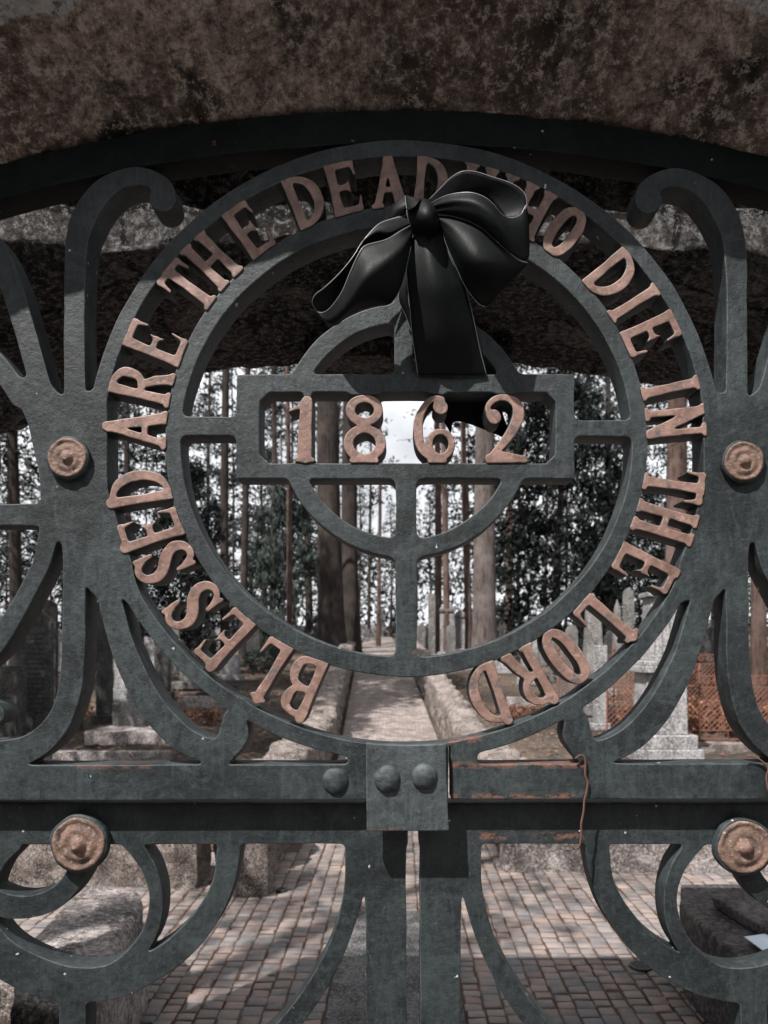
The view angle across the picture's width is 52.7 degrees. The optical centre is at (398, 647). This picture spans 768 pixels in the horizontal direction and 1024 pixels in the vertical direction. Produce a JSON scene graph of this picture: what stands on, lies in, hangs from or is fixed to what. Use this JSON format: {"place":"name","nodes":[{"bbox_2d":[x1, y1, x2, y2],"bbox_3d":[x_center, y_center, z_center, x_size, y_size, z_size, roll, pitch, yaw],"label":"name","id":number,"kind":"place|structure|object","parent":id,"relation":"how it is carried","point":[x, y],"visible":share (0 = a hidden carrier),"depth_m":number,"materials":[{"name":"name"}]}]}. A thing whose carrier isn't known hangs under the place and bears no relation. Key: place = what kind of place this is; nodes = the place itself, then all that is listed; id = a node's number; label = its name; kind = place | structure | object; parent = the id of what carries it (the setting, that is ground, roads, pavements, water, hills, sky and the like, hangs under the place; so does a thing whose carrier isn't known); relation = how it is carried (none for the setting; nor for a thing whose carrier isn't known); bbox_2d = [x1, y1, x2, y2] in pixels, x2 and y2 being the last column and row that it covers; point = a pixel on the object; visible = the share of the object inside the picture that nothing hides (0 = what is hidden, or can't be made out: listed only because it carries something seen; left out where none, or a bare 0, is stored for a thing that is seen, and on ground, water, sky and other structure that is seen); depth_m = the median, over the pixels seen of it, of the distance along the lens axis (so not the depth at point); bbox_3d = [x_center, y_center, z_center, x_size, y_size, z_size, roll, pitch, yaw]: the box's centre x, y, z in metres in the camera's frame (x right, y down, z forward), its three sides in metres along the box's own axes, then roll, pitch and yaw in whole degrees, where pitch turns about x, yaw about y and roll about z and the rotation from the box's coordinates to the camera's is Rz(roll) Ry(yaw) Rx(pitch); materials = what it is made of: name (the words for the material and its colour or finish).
{"place":"outdoors","nodes":[
{"label":"outdoors","id":0,"kind":"place"},
{"bbox_2d":[0,363,767,626],"label":"sky","id":1,"kind":"structure","parent":0,"point":[401,427],"materials":[{"name":"white"}]},
{"bbox_2d":[3,626,767,850],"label":"ground","id":2,"kind":"structure","parent":0,"point":[539,751],"depth_m":12.95,"materials":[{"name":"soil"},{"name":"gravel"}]},
{"bbox_2d":[0,665,29,739],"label":"headstone","id":3,"kind":"object","parent":2,"relation":"on","point":[13,683],"visible":0.54,"depth_m":10.85,"materials":[{"name":"stone"}]},
{"bbox_2d":[0,427,37,664],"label":"tree","id":4,"kind":"object","parent":2,"relation":"on","point":[12,454],"visible":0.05,"depth_m":14.93,"materials":[{"name":"brown plant"}]},
{"bbox_2d":[0,428,39,581],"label":"tree","id":5,"kind":"object","parent":2,"relation":"on","point":[2,535],"visible":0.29,"depth_m":33.47,"materials":[{"name":"green plant"}]},
{"bbox_2d":[0,429,40,611],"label":"tree","id":6,"kind":"object","parent":2,"relation":"on","point":[3,493],"visible":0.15,"depth_m":47.21,"materials":[{"name":"green plant"}]},
{"bbox_2d":[0,444,62,626],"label":"tree","id":7,"kind":"object","parent":2,"relation":"on","point":[20,463],"visible":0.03,"depth_m":52.29,"materials":[{"name":"green plant"}]},
{"bbox_2d":[19,610,53,731],"bbox_3d":[-5.420,0.386,11.598,0.470,1.920,0.123,0,0,0],"label":"headstone","id":8,"kind":"object","parent":2,"relation":"on","point":[36,653],"visible":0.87,"depth_m":11.54,"materials":[{"name":"black"}]},
{"bbox_2d":[42,600,57,701],"bbox_3d":[-5.837,0.210,12.900,0.408,2.020,0.260,0,0,0],"label":"headstone","id":9,"kind":"object","parent":2,"relation":"on","point":[50,608],"visible":0.27,"depth_m":12.85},
{"bbox_2d":[0,428,121,599],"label":"tree","id":10,"kind":"object","parent":2,"relation":"on","point":[27,535],"visible":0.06,"depth_m":38.82,"materials":[{"name":"green plant"}]},
{"bbox_2d":[0,402,167,604],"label":"tree","id":11,"kind":"object","parent":2,"relation":"on","point":[141,533],"visible":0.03,"depth_m":32.42,"materials":[{"name":"green plant"}]},
{"bbox_2d":[28,407,165,579],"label":"tree","id":12,"kind":"object","parent":2,"relation":"on","point":[139,456],"visible":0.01,"depth_m":49.62,"materials":[{"name":"green plant"}]},
{"bbox_2d":[90,604,112,724],"bbox_3d":[-4.784,0.274,12.600,0.326,1.950,0.364,0,0,0],"label":"headstone","id":13,"kind":"object","parent":2,"relation":"on","point":[104,680],"visible":0.64,"depth_m":12.53,"materials":[{"name":"stone"}]},
{"bbox_2d":[9,844,210,890],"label":"stone wall","id":14,"kind":"structure","parent":2,"relation":"on","point":[188,866],"depth_m":4.83,"materials":[{"name":"stone"}]},
{"bbox_2d":[52,750,173,760],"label":"grave kerb","id":15,"kind":"structure","parent":2,"relation":"on","point":[114,755],"depth_m":9.90,"materials":[{"name":"stone"}]},
{"bbox_2d":[113,666,133,703],"bbox_3d":[-5.084,0.475,14.200,0.408,1.236,0.520,0,0,0],"label":"obelisk","id":16,"kind":"object","parent":2,"relation":"on","point":[121,694],"visible":0.39,"depth_m":14.04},
{"bbox_2d":[84,726,165,745],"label":"grave kerb","id":17,"kind":"structure","parent":2,"relation":"on","point":[111,735],"depth_m":11.00,"materials":[{"name":"stone"}]},
{"bbox_2d":[112,702,149,725],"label":"tomb block","id":18,"kind":"structure","parent":2,"relation":"on","point":[126,714],"depth_m":12.00,"materials":[{"name":"stone"}]},
{"bbox_2d":[118,403,184,588],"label":"tree","id":19,"kind":"object","parent":2,"relation":"on","point":[146,468],"visible":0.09,"depth_m":41.43,"materials":[{"name":"green plant"}]},
{"bbox_2d":[118,374,209,528],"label":"tree","id":20,"kind":"object","parent":2,"relation":"on","point":[124,408],"visible":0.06,"depth_m":25.87,"materials":[{"name":"green plant"}]},
{"bbox_2d":[154,642,174,699],"bbox_3d":[-4.574,0.366,15.000,0.408,1.300,0.260,0,0,0],"label":"headstone","id":21,"kind":"object","parent":2,"relation":"on","point":[162,663],"visible":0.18,"depth_m":14.95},
{"bbox_2d":[138,389,231,599],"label":"tree","id":22,"kind":"object","parent":2,"relation":"on","point":[197,457],"visible":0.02,"depth_m":54.29,"materials":[{"name":"green plant"}]},
{"bbox_2d":[137,458,234,662],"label":"yew tree","id":23,"kind":"object","parent":2,"relation":"on","point":[197,480],"visible":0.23,"depth_m":19.69,"materials":[{"name":"green plant"}]},
{"bbox_2d":[172,663,205,688],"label":"tomb block","id":24,"kind":"structure","parent":2,"relation":"on","point":[184,682],"depth_m":16.11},
{"bbox_2d":[157,368,243,624],"bbox_3d":[-8.315,-8.846,32.903,4.828,17.554,5.014,0,0,0],"label":"tree","id":25,"kind":"object","parent":2,"relation":"on","point":[210,387],"visible":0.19,"depth_m":33.01,"materials":[{"name":"green plant"}]},
{"bbox_2d":[178,696,225,707],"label":"grave kerb","id":26,"kind":"structure","parent":2,"relation":"on","point":[198,701],"depth_m":14.00,"materials":[{"name":"stone"}]},
{"bbox_2d":[183,707,221,725],"bbox_3d":[-3.559,1.137,12.509,1.566,0.363,1.388,0,0,33],"label":"bracken","id":27,"kind":"object","parent":2,"relation":"on","point":[208,714],"visible":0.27,"depth_m":12.47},
{"bbox_2d":[150,391,255,625],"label":"tree","id":28,"kind":"object","parent":2,"relation":"on","point":[204,448],"visible":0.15,"depth_m":51.27,"materials":[{"name":"green plant"}]},
{"bbox_2d":[198,368,233,647],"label":"tree","id":29,"kind":"object","parent":2,"relation":"on","point":[224,503],"visible":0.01,"depth_m":21.93,"materials":[{"name":"brown plant"}]},
{"bbox_2d":[217,654,244,679],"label":"tomb block","id":30,"kind":"structure","parent":2,"relation":"on","point":[230,670],"depth_m":17.40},
{"bbox_2d":[181,366,298,635],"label":"tree","id":31,"kind":"object","parent":2,"relation":"on","point":[234,539],"visible":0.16,"depth_m":40.79,"materials":[{"name":"green plant"}]},
{"bbox_2d":[244,629,260,658],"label":"headstone","id":32,"kind":"object","parent":2,"relation":"on","point":[253,642],"visible":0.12,"depth_m":23.95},
{"bbox_2d":[240,649,272,674],"bbox_3d":[-3.466,0.345,19.044,1.273,0.680,1.182,0,0,1],"label":"shrub","id":33,"kind":"object","parent":2,"relation":"on","point":[248,658],"visible":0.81,"depth_m":18.82,"materials":[{"name":"green plant"}]},
{"bbox_2d":[229,366,291,610],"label":"tree","id":34,"kind":"object","parent":2,"relation":"on","point":[274,370],"visible":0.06,"depth_m":27.99,"materials":[{"name":"brown plant"}]},
{"bbox_2d":[238,368,284,655],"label":"tree","id":35,"kind":"object","parent":2,"relation":"on","point":[244,545],"depth_m":24.83,"materials":[{"name":"brown plant"}]},
{"bbox_2d":[219,372,304,602],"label":"tree","id":36,"kind":"object","parent":2,"relation":"on","point":[260,504],"visible":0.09,"depth_m":48.80,"materials":[{"name":"green plant"}]},
{"bbox_2d":[233,508,298,644],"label":"conifer","id":37,"kind":"object","parent":2,"relation":"on","point":[261,522],"visible":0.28,"depth_m":30.70,"materials":[{"name":"green plant"}]},
{"bbox_2d":[229,366,316,617],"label":"tree","id":38,"kind":"object","parent":2,"relation":"on","point":[258,507],"visible":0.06,"depth_m":46.57,"materials":[{"name":"green plant"}]},
{"bbox_2d":[238,485,316,651],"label":"conifer","id":39,"kind":"object","parent":2,"relation":"on","point":[277,518],"visible":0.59,"depth_m":26.67,"materials":[{"name":"green plant"}]},
{"bbox_2d":[213,641,355,864],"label":"stone wall","id":40,"kind":"structure","parent":2,"relation":"on","point":[327,711],"depth_m":10.27,"materials":[{"name":"stone"}]},
{"bbox_2d":[252,364,316,624],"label":"tree","id":41,"kind":"object","parent":2,"relation":"on","point":[313,537],"visible":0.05,"depth_m":52.16,"materials":[{"name":"green plant"}]},
{"bbox_2d":[272,366,315,624],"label":"tree","id":42,"kind":"object","parent":2,"relation":"on","point":[289,544],"depth_m":23.98,"materials":[{"name":"brown plant"}]},
{"bbox_2d":[267,364,342,632],"bbox_3d":[-3.208,-9.038,29.032,2.858,18.378,3.154,0,0,35],"label":"tree","id":43,"kind":"object","parent":2,"relation":"on","point":[309,608],"visible":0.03,"depth_m":28.83,"materials":[{"name":"brown plant"}]},
{"bbox_2d":[316,401,346,646],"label":"tree","id":44,"kind":"object","parent":2,"relation":"on","point":[331,628],"visible":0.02,"depth_m":21.71,"materials":[{"name":"brown plant"}]},
{"bbox_2d":[278,402,405,580],"bbox_3d":[-2.751,-8.733,36.560,6.244,16.949,6.450,0,0,-28],"label":"tree","id":45,"kind":"object","parent":2,"relation":"on","point":[372,497],"visible":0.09,"depth_m":36.08,"materials":[{"name":"green plant"}]},
{"bbox_2d":[341,402,362,652],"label":"tree","id":46,"kind":"object","parent":2,"relation":"on","point":[350,562],"visible":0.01,"depth_m":23.35,"materials":[{"name":"brown plant"}]},
{"bbox_2d":[357,485,376,624],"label":"tree","id":47,"kind":"object","parent":2,"relation":"on","point":[360,579],"visible":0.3,"depth_m":44.14,"materials":[{"name":"green plant"}]},
{"bbox_2d":[365,426,381,645],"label":"tree","id":48,"kind":"object","parent":2,"relation":"on","point":[378,626],"depth_m":30.90,"materials":[{"name":"brown plant"}]},
{"bbox_2d":[364,413,386,628],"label":"tree","id":49,"kind":"object","parent":2,"relation":"on","point":[369,587],"depth_m":35.89,"materials":[{"name":"brown plant"}]},
{"bbox_2d":[371,500,395,627],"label":"tree","id":50,"kind":"object","parent":2,"relation":"on","point":[392,573],"visible":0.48,"depth_m":55.64,"materials":[{"name":"green plant"}]},
{"bbox_2d":[0,169,767,997],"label":"stone archway","id":51,"kind":"object","parent":2,"relation":"on","point":[522,319],"visible":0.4,"depth_m":1.85,"materials":[{"name":"stone"}]},
{"bbox_2d":[0,502,767,626],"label":"wood","id":52,"kind":"object","parent":2,"relation":"on","point":[387,617],"visible":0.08,"depth_m":59.46,"materials":[{"name":"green plant"}]},
{"bbox_2d":[0,0,767,164],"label":"stone archway","id":53,"kind":"object","parent":2,"relation":"on","point":[73,73],"visible":0.73,"depth_m":1.16,"materials":[{"name":"brown stone"}]},
{"bbox_2d":[0,111,767,830],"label":"gate overthrow","id":54,"kind":"object","parent":53,"relation":"attached to","point":[90,545],"visible":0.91,"depth_m":1.22,"materials":[{"name":"paint"}]},
{"bbox_2d":[0,799,407,1023],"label":"gate leaf","id":55,"kind":"object","parent":54,"relation":"attached to","point":[80,837],"visible":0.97,"depth_m":1.25,"materials":[{"name":"paint"}]},
{"bbox_2d":[312,170,529,441],"bbox_3d":[0.034,-0.533,1.210,0.332,0.378,0.172,0,0,0],"label":"ribbon bow","id":56,"kind":"object","parent":54,"relation":"attached to","point":[407,257],"visible":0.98,"depth_m":1.17,"materials":[{"name":"black"}]},
{"bbox_2d":[572,754,588,849],"bbox_3d":[0.285,0.242,1.214,0.027,0.150,0.004,0,0,0],"label":"twisted wire","id":57,"kind":"object","parent":54,"relation":"hanging from","point":[583,811],"visible":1,"depth_m":1.21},
{"bbox_2d":[418,798,767,1023],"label":"gate leaf","id":58,"kind":"object","parent":54,"relation":"attached to","point":[734,832],"visible":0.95,"depth_m":1.25,"materials":[{"name":"paint"}]},
{"bbox_2d":[396,421,441,651],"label":"tree","id":59,"kind":"object","parent":2,"relation":"on","point":[438,564],"visible":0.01,"depth_m":26.96,"materials":[{"name":"brown plant"}]},
{"bbox_2d":[417,624,427,649],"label":"headstone","id":60,"kind":"object","parent":2,"relation":"on","point":[422,634],"visible":0.41,"depth_m":26.94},
{"bbox_2d":[417,490,442,599],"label":"tree","id":61,"kind":"object","parent":2,"relation":"on","point":[430,528],"visible":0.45,"depth_m":50.37,"materials":[{"name":"green plant"}]},
{"bbox_2d":[428,594,436,654],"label":"headstone","id":62,"kind":"object","parent":2,"relation":"on","point":[431,623],"visible":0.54,"depth_m":23.94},
{"bbox_2d":[437,603,454,654],"bbox_3d":[1.566,-0.610,25.000,0.626,1.816,0.416,0,0,0],"label":"headstone","id":63,"kind":"object","parent":2,"relation":"on","point":[450,610],"visible":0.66,"depth_m":24.92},
{"bbox_2d":[433,422,460,651],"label":"tree","id":64,"kind":"object","parent":2,"relation":"on","point":[446,585],"depth_m":24.88,"materials":[{"name":"brown plant"}]},
{"bbox_2d":[446,625,455,652],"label":"headstone","id":65,"kind":"object","parent":2,"relation":"on","point":[450,638],"visible":0.47,"depth_m":20.45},
{"bbox_2d":[455,609,464,649],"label":"headstone","id":66,"kind":"object","parent":2,"relation":"on","point":[460,626],"visible":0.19,"depth_m":26.92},
{"bbox_2d":[391,402,537,602],"bbox_3d":[3.630,-9.942,39.878,8.042,18.998,9.098,0,0,0],"label":"tree","id":67,"kind":"object","parent":2,"relation":"on","point":[456,424],"visible":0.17,"depth_m":39.54,"materials":[{"name":"green plant"}]},
{"bbox_2d":[460,422,471,648],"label":"tree","id":68,"kind":"object","parent":2,"relation":"on","point":[467,593],"depth_m":25.87,"materials":[{"name":"brown plant"}]},
{"bbox_2d":[415,641,527,848],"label":"stone wall","id":69,"kind":"structure","parent":2,"relation":"on","point":[452,713],"depth_m":11.04,"materials":[{"name":"stone"}]},
{"bbox_2d":[467,427,497,646],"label":"tree","id":70,"kind":"object","parent":2,"relation":"on","point":[484,626],"depth_m":19.83,"materials":[{"name":"brown plant"}]},
{"bbox_2d":[428,365,566,578],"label":"tree","id":71,"kind":"object","parent":2,"relation":"on","point":[459,503],"visible":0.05,"depth_m":43.53,"materials":[{"name":"green plant"}]},
{"bbox_2d":[487,702,543,719],"bbox_3d":[2.176,1.089,12.989,1.566,0.363,1.388,0,0,-15],"label":"bracken","id":72,"kind":"object","parent":2,"relation":"on","point":[516,712],"visible":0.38,"depth_m":12.75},
{"bbox_2d":[455,363,579,618],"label":"tree","id":73,"kind":"object","parent":2,"relation":"on","point":[472,442],"visible":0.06,"depth_m":40.63,"materials":[{"name":"green plant"}]},
{"bbox_2d":[496,363,552,655],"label":"tree","id":74,"kind":"object","parent":2,"relation":"on","point":[511,521],"depth_m":24.90,"materials":[{"name":"brown plant"}]},
{"bbox_2d":[470,364,620,609],"bbox_3d":[7.498,-10.524,37.251,8.489,20.488,6.694,0,0,0],"label":"tree","id":75,"kind":"object","parent":2,"relation":"on","point":[547,499],"visible":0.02,"depth_m":36.69,"materials":[{"name":"green plant"}]},
{"bbox_2d":[499,368,625,629],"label":"tree","id":76,"kind":"object","parent":2,"relation":"on","point":[566,618],"visible":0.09,"depth_m":50.81,"materials":[{"name":"green plant"}]},
{"bbox_2d":[495,368,636,657],"bbox_3d":[4.662,-3.887,23.005,4.706,8.999,4.903,0,0,0],"label":"yew tree","id":77,"kind":"object","parent":2,"relation":"on","point":[536,411],"visible":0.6,"depth_m":22.36,"materials":[{"name":"green plant"}]},
{"bbox_2d":[526,367,634,572],"bbox_3d":[7.734,-9.045,33.759,5.313,17.877,5.446,0,0,15],"label":"tree","id":78,"kind":"object","parent":2,"relation":"on","point":[572,506],"visible":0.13,"depth_m":33.67,"materials":[{"name":"green plant"}]},
{"bbox_2d":[539,367,648,640],"bbox_3d":[6.320,-8.795,23.805,3.809,18.439,4.128,0,0,-43],"label":"tree","id":79,"kind":"object","parent":2,"relation":"on","point":[607,381],"visible":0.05,"depth_m":23.95,"materials":[{"name":"green plant"}]},
{"bbox_2d":[589,645,610,729],"bbox_3d":[3.090,0.642,11.900,0.286,1.350,0.208,0,0,0],"label":"headstone","id":80,"kind":"object","parent":2,"relation":"on","point":[599,702],"visible":0.56,"depth_m":11.86,"materials":[{"name":"stone"}]},
{"bbox_2d":[583,593,617,722],"bbox_3d":[3.160,0.181,12.600,0.680,2.136,0.560,0,0,0],"label":"obelisk","id":81,"kind":"object","parent":2,"relation":"on","point":[593,633],"visible":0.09,"depth_m":12.47,"materials":[{"name":"stone"}]},
{"bbox_2d":[563,376,650,630],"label":"tree","id":82,"kind":"object","parent":2,"relation":"on","point":[592,516],"visible":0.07,"depth_m":43.73,"materials":[{"name":"green plant"}]},
{"bbox_2d":[612,600,629,684],"bbox_3d":[4.793,-0.118,17.000,0.408,1.879,0.520,0,0,0],"label":"obelisk","id":83,"kind":"object","parent":2,"relation":"on","point":[617,611],"visible":0.22,"depth_m":16.93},
{"bbox_2d":[584,383,667,622],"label":"tree","id":84,"kind":"object","parent":2,"relation":"on","point":[649,427],"visible":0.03,"depth_m":43.23,"materials":[{"name":"green plant"}]},
{"bbox_2d":[623,588,633,672],"bbox_3d":[5.638,-0.421,19.000,0.354,2.098,0.312,0,0,0],"label":"headstone","id":85,"kind":"object","parent":2,"relation":"on","point":[628,606],"visible":0.42,"depth_m":18.94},
{"bbox_2d":[597,460,666,644],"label":"yew tree","id":86,"kind":"object","parent":2,"relation":"on","point":[629,579],"visible":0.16,"depth_m":29.38,"materials":[{"name":"green plant"}]},
{"bbox_2d":[499,844,767,873],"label":"retaining block","id":87,"kind":"structure","parent":2,"relation":"on","point":[559,858],"depth_m":5.17,"materials":[{"name":"stone"}]},
{"bbox_2d":[611,400,691,592],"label":"tree","id":88,"kind":"object","parent":2,"relation":"on","point":[664,465],"visible":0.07,"depth_m":39.37,"materials":[{"name":"green plant"}]},
{"bbox_2d":[557,645,767,706],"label":"grave railing","id":89,"kind":"object","parent":2,"relation":"on","point":[559,678],"visible":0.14,"depth_m":13.39,"materials":[{"name":"metal"}]},
{"bbox_2d":[627,592,704,759],"bbox_3d":[3.472,0.372,10.300,0.898,2.200,0.780,0,0,0],"label":"monument","id":90,"kind":"object","parent":2,"relation":"on","point":[672,738],"visible":0.4,"depth_m":10.03,"materials":[{"name":"stone"}]},
{"bbox_2d":[613,703,721,729],"bbox_3d":[4.267,1.084,12.388,1.790,0.570,1.586,0,0,5],"label":"bracken","id":91,"kind":"object","parent":2,"relation":"on","point":[627,709],"visible":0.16,"depth_m":12.12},
{"bbox_2d":[665,397,688,685],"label":"tree","id":92,"kind":"object","parent":2,"relation":"on","point":[676,461],"visible":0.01,"depth_m":16.91,"materials":[{"name":"brown plant"}]},
{"bbox_2d":[606,663,767,741],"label":"grave railing","id":93,"kind":"object","parent":2,"relation":"on","point":[698,703],"visible":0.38,"depth_m":10.79,"materials":[{"name":"metal"}]},
{"bbox_2d":[687,626,717,695],"bbox_3d":[6.251,0.267,15.500,0.816,1.400,0.520,0,0,0],"label":"headstone","id":94,"kind":"object","parent":2,"relation":"on","point":[707,647],"visible":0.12,"depth_m":15.40,"materials":[{"name":"stone"}]},
{"bbox_2d":[664,442,767,705],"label":"tree","id":95,"kind":"object","parent":2,"relation":"on","point":[758,643],"depth_m":12.44,"materials":[{"name":"brown plant"}]},
{"bbox_2d":[698,741,750,753],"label":"grave kerb","id":96,"kind":"structure","parent":2,"relation":"on","point":[710,747],"depth_m":10.50,"materials":[{"name":"stone"}]},
{"bbox_2d":[687,690,767,734],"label":"bracken","id":97,"kind":"object","parent":2,"relation":"on","point":[692,701],"visible":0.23,"depth_m":11.85,"materials":[{"name":"plant"}]},
{"bbox_2d":[337,626,437,759],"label":"path","id":98,"kind":"structure","parent":0,"point":[385,708],"depth_m":13.87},
{"bbox_2d":[14,764,767,1023],"bbox_3d":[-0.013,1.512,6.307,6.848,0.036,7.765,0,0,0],"label":"courtyard paving","id":99,"kind":"structure","parent":0,"point":[586,1010],"depth_m":3.89,"materials":[{"name":"brick"}]},
{"bbox_2d":[0,980,13,1023],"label":"boulder","id":100,"kind":"object","parent":99,"relation":"on","point":[7,997],"visible":0.12,"depth_m":3.01,"materials":[{"name":"stone"}]},
{"bbox_2d":[10,886,147,1023],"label":"kerb block","id":101,"kind":"structure","parent":99,"relation":"on","point":[96,921],"depth_m":2.94,"materials":[{"name":"stone"}]},
{"bbox_2d":[233,843,276,897],"bbox_3d":[-0.897,1.241,4.786,0.283,0.605,0.334,0,0,0],"label":"boundary stone","id":102,"kind":"object","parent":99,"relation":"on","point":[256,877],"visible":0.41,"depth_m":4.65,"materials":[{"name":"stone"}]},
{"bbox_2d":[324,911,465,1023],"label":"paving slab","id":103,"kind":"structure","parent":99,"relation":"on","point":[347,1001],"depth_m":3.46,"materials":[{"name":"stone"}]},
{"bbox_2d":[679,884,767,1023],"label":"stone bench","id":104,"kind":"object","parent":99,"relation":"on","point":[709,928],"visible":0.43,"depth_m":3.11,"materials":[{"name":"stone"}]},
{"bbox_2d":[745,934,767,949],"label":"paper sheet","id":105,"kind":"object","parent":104,"relation":"on","point":[760,941],"visible":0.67,"depth_m":2.83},
{"bbox_2d":[712,895,767,934],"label":"stone step","id":106,"kind":"object","parent":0,"point":[749,912],"visible":0.84,"depth_m":3.10,"materials":[{"name":"stone"}]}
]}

